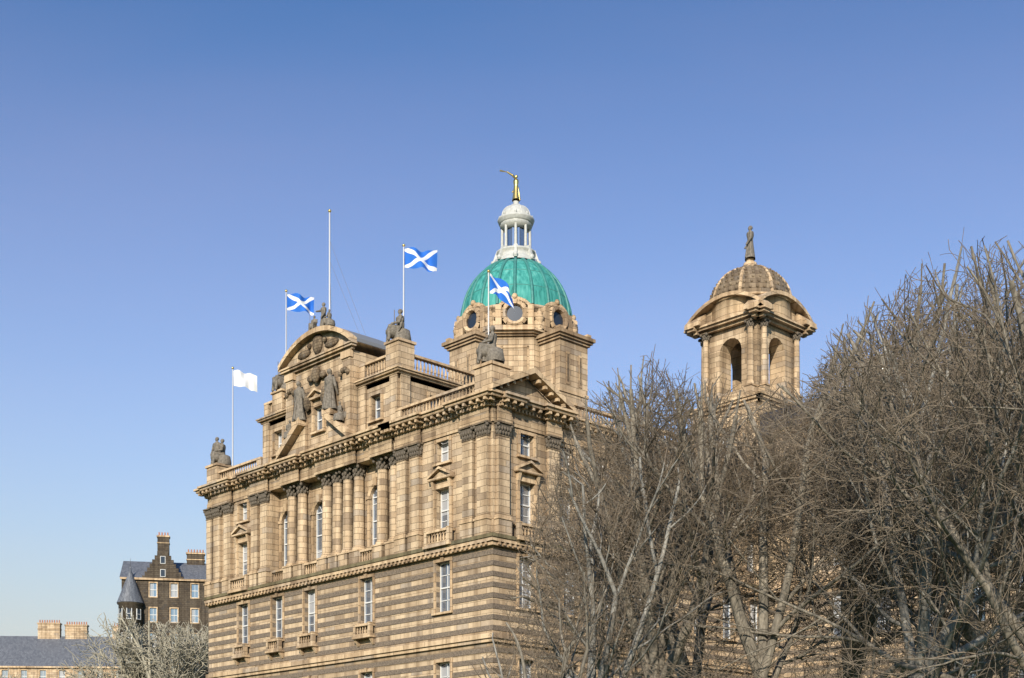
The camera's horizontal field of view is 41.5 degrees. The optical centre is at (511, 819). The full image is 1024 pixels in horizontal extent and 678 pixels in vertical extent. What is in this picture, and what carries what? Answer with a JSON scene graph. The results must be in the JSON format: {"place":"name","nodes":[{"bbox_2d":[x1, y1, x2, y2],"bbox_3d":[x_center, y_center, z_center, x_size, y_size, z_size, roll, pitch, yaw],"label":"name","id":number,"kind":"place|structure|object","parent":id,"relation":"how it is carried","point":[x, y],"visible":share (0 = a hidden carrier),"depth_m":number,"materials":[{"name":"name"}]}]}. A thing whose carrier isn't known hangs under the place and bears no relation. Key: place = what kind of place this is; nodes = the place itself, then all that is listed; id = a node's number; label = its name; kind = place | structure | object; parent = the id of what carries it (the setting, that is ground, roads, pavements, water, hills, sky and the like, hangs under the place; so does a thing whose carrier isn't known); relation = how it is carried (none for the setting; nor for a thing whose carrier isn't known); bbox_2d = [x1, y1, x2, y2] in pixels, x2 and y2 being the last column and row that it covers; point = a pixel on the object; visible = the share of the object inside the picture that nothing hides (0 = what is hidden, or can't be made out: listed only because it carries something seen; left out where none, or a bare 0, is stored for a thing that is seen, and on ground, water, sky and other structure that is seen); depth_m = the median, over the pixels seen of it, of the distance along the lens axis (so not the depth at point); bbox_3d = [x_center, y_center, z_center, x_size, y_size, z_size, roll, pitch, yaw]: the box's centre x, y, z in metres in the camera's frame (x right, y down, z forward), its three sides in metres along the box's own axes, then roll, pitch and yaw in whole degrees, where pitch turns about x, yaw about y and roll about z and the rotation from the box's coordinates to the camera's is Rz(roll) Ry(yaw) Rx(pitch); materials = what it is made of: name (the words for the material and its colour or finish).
{"place":"outdoors","nodes":[
{"label":"outdoors","id":0,"kind":"place"},
{"bbox_2d":[0,0,1023,636],"label":"sky","id":1,"kind":"structure","parent":0,"point":[170,169],"materials":[{"name":"blue"}]},
{"bbox_2d":[441,257,595,416],"bbox_3d":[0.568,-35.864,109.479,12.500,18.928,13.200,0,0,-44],"label":"dome","id":2,"kind":"structure","parent":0,"point":[537,328],"depth_m":105.37,"materials":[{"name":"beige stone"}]},
{"bbox_2d":[491,200,540,263],"bbox_3d":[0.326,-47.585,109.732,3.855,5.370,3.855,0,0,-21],"label":"cupola lantern","id":3,"kind":"object","parent":2,"relation":"on","point":[516,220],"visible":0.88,"depth_m":108.77,"materials":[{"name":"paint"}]},
{"bbox_2d":[500,170,520,201],"bbox_3d":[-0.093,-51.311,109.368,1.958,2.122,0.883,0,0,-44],"label":"gilded fame statue","id":4,"kind":"object","parent":3,"relation":"on","point":[516,193],"visible":1,"depth_m":109.47,"materials":[{"name":"gold metal"}]},
{"bbox_2d":[760,319,1023,677],"bbox_3d":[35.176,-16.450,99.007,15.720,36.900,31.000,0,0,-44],"label":"building","id":5,"kind":"structure","parent":0,"point":[787,674],"depth_m":101.19,"materials":[{"name":"beige stone"}]},
{"label":"ground surface","id":6,"kind":"object","parent":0,"visible":0},
{"bbox_2d":[0,667,39,677],"bbox_3d":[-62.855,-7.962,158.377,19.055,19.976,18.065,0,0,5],"label":"budding tree","id":7,"kind":"object","parent":6,"relation":"on","point":[16,675],"visible":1,"depth_m":157.41,"materials":[{"name":"beige plant"}]},
{"bbox_2d":[0,620,117,677],"bbox_3d":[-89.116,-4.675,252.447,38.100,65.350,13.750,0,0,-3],"label":"building","id":8,"kind":"structure","parent":6,"relation":"on","point":[44,653],"depth_m":249.04,"materials":[{"name":"stone"}]},
{"bbox_2d":[57,606,208,677],"bbox_3d":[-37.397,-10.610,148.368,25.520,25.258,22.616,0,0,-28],"label":"budding tree","id":9,"kind":"object","parent":6,"relation":"on","point":[188,653],"visible":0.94,"depth_m":147.03,"materials":[{"name":"beige plant"}]},
{"bbox_2d":[117,532,208,677],"bbox_3d":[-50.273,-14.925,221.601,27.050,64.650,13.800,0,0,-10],"label":"building","id":10,"kind":"structure","parent":6,"relation":"on","point":[162,587],"depth_m":216.23,"materials":[{"name":"stone"}]},
{"bbox_2d":[208,380,774,677],"bbox_3d":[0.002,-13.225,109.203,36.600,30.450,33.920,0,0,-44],"label":"building facade","id":11,"kind":"structure","parent":6,"relation":"on","point":[481,578],"depth_m":91.08,"materials":[{"name":"beige stone"}]},
{"bbox_2d":[210,437,230,464],"bbox_3d":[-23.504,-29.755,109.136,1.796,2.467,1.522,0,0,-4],"label":"statue group","id":12,"kind":"object","parent":11,"relation":"on","point":[217,454],"visible":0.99,"depth_m":108.58,"materials":[{"name":"stone"}]},
{"bbox_2d":[232,367,256,465],"bbox_3d":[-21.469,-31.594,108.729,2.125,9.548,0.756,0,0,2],"label":"white flag","id":13,"kind":"object","parent":11,"relation":"on","point":[247,380],"visible":0.85,"depth_m":108.52,"materials":[{"name":"white fabric"}]},
{"bbox_2d":[271,373,285,391],"bbox_3d":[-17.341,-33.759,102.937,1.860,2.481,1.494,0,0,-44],"label":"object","id":14,"kind":"object","parent":11,"relation":"on","point":[278,382],"visible":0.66,"depth_m":102.41,"materials":[{"name":"stone"}]},
{"bbox_2d":[285,290,313,351],"bbox_3d":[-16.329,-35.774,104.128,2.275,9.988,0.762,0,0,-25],"label":"flag","id":15,"kind":"object","parent":11,"relation":"on","point":[296,302],"visible":0.9,"depth_m":104.11,"materials":[{"name":"blue fabric"}]},
{"bbox_2d":[276,325,385,459],"bbox_3d":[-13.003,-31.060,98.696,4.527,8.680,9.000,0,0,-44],"label":"bank centrepiece","id":16,"kind":"object","parent":11,"relation":"on","point":[318,367],"visible":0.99,"depth_m":97.19,"materials":[{"name":"stone"}]},
{"bbox_2d":[308,302,334,330],"bbox_3d":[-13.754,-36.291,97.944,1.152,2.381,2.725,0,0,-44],"label":"statue group","id":17,"kind":"object","parent":16,"relation":"on","point":[324,320],"visible":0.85,"depth_m":97.64,"materials":[{"name":"stone"}]},
{"bbox_2d":[328,209,330,312],"bbox_3d":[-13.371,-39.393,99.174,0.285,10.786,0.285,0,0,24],"label":"bare flagpole","id":18,"kind":"object","parent":16,"relation":"on","point":[329,210],"visible":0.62,"depth_m":99.12,"materials":[{"name":"white metal"}]},
{"bbox_2d":[330,242,364,333],"bbox_3d":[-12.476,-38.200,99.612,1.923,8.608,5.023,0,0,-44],"label":"guy wires","id":19,"kind":"object","parent":16,"relation":"on","point":[343,294],"visible":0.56,"depth_m":98.86,"materials":[{"name":"grey metal"}]},
{"bbox_2d":[386,309,410,341],"bbox_3d":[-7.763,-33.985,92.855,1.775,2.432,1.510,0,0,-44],"label":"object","id":20,"kind":"object","parent":11,"relation":"on","point":[393,330],"visible":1,"depth_m":92.41,"materials":[{"name":"stone"}]},
{"bbox_2d":[402,244,436,315],"bbox_3d":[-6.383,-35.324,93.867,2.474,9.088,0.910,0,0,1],"label":"flag","id":21,"kind":"object","parent":11,"relation":"on","point":[414,258],"visible":0.9,"depth_m":93.68,"materials":[{"name":"blue fabric"}]},
{"bbox_2d":[205,337,758,482],"bbox_3d":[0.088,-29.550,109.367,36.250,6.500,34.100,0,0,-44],"label":"bank attic and parapets","id":22,"kind":"object","parent":11,"relation":"on","point":[398,386],"visible":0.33,"depth_m":93.61,"materials":[{"name":"beige stone"}]},
{"bbox_2d":[193,367,774,677],"bbox_3d":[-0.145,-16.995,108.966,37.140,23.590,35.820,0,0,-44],"label":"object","id":23,"kind":"structure","parent":11,"relation":"attached to","point":[347,547],"depth_m":93.19,"materials":[{"name":"beige stone"}]},
{"bbox_2d":[476,326,504,363],"bbox_3d":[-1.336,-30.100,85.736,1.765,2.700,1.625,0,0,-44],"label":"statue","id":24,"kind":"object","parent":11,"relation":"on","point":[488,351],"visible":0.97,"depth_m":85.32,"materials":[{"name":"stone"}]},
{"bbox_2d":[487,270,514,334],"bbox_3d":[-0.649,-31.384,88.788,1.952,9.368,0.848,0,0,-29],"label":"flag","id":25,"kind":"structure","parent":11,"relation":"on","point":[499,287],"depth_m":88.85,"materials":[{"name":"blue fabric"}]},
{"bbox_2d":[472,556,670,677],"bbox_3d":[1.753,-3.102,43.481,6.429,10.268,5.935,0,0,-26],"label":"garden tree","id":26,"kind":"object","parent":6,"relation":"on","point":[586,630],"visible":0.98,"depth_m":43.08,"materials":[{"name":"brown plant"}]},
{"bbox_2d":[482,351,803,677],"bbox_3d":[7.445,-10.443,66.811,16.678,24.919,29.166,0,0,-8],"label":"garden tree","id":27,"kind":"object","parent":6,"relation":"on","point":[707,606],"visible":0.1,"depth_m":64.69,"materials":[{"name":"brown plant"}]},
{"bbox_2d":[479,416,843,677],"bbox_3d":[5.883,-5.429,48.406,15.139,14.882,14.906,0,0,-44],"label":"garden tree","id":28,"kind":"object","parent":6,"relation":"on","point":[605,667],"visible":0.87,"depth_m":46.30,"materials":[{"name":"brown plant"}]},
{"bbox_2d":[483,344,846,677],"bbox_3d":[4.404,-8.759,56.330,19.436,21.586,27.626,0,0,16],"label":"garden tree","id":29,"kind":"object","parent":6,"relation":"on","point":[674,657],"visible":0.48,"depth_m":51.49,"materials":[{"name":"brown plant"}]},
{"bbox_2d":[689,390,790,587],"bbox_3d":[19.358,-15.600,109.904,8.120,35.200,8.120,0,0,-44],"label":"bank tower","id":30,"kind":"structure","parent":6,"relation":"on","point":[760,393],"depth_m":106.04,"materials":[{"name":"stone"}]},
{"bbox_2d":[684,258,816,406],"bbox_3d":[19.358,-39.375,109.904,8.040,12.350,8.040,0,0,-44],"label":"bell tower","id":31,"kind":"structure","parent":30,"relation":"on","point":[751,322],"depth_m":108.14,"materials":[{"name":"stone"}]},
{"bbox_2d":[744,226,754,261],"bbox_3d":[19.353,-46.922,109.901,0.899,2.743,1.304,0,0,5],"label":"tower statue","id":32,"kind":"object","parent":31,"relation":"on","point":[749,248],"depth_m":109.56,"materials":[{"name":"stone"}]},
{"bbox_2d":[511,236,1023,677],"bbox_3d":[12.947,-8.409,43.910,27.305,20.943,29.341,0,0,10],"label":"garden tree","id":33,"kind":"object","parent":6,"relation":"on","point":[990,590],"visible":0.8,"depth_m":38.57,"materials":[{"name":"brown plant"}]},
{"bbox_2d":[551,252,1023,677],"bbox_3d":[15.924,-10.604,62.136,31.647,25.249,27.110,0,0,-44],"label":"garden tree","id":34,"kind":"object","parent":6,"relation":"on","point":[872,617],"visible":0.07,"depth_m":55.62,"materials":[{"name":"brown plant"}]},
{"bbox_2d":[577,265,1023,677],"bbox_3d":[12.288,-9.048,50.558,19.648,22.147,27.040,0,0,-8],"label":"garden tree","id":35,"kind":"object","parent":6,"relation":"on","point":[737,604],"visible":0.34,"depth_m":48.61,"materials":[{"name":"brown plant"}]},
{"bbox_2d":[690,230,1023,677],"bbox_3d":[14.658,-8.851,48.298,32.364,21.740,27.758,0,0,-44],"label":"garden tree","id":36,"kind":"object","parent":6,"relation":"on","point":[961,601],"visible":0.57,"depth_m":42.23,"materials":[{"name":"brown plant"}]},
{"bbox_2d":[711,266,1023,677],"bbox_3d":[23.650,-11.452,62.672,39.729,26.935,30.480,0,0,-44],"label":"garden tree","id":37,"kind":"object","parent":6,"relation":"on","point":[974,634],"visible":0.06,"depth_m":60.68,"materials":[{"name":"brown plant"}]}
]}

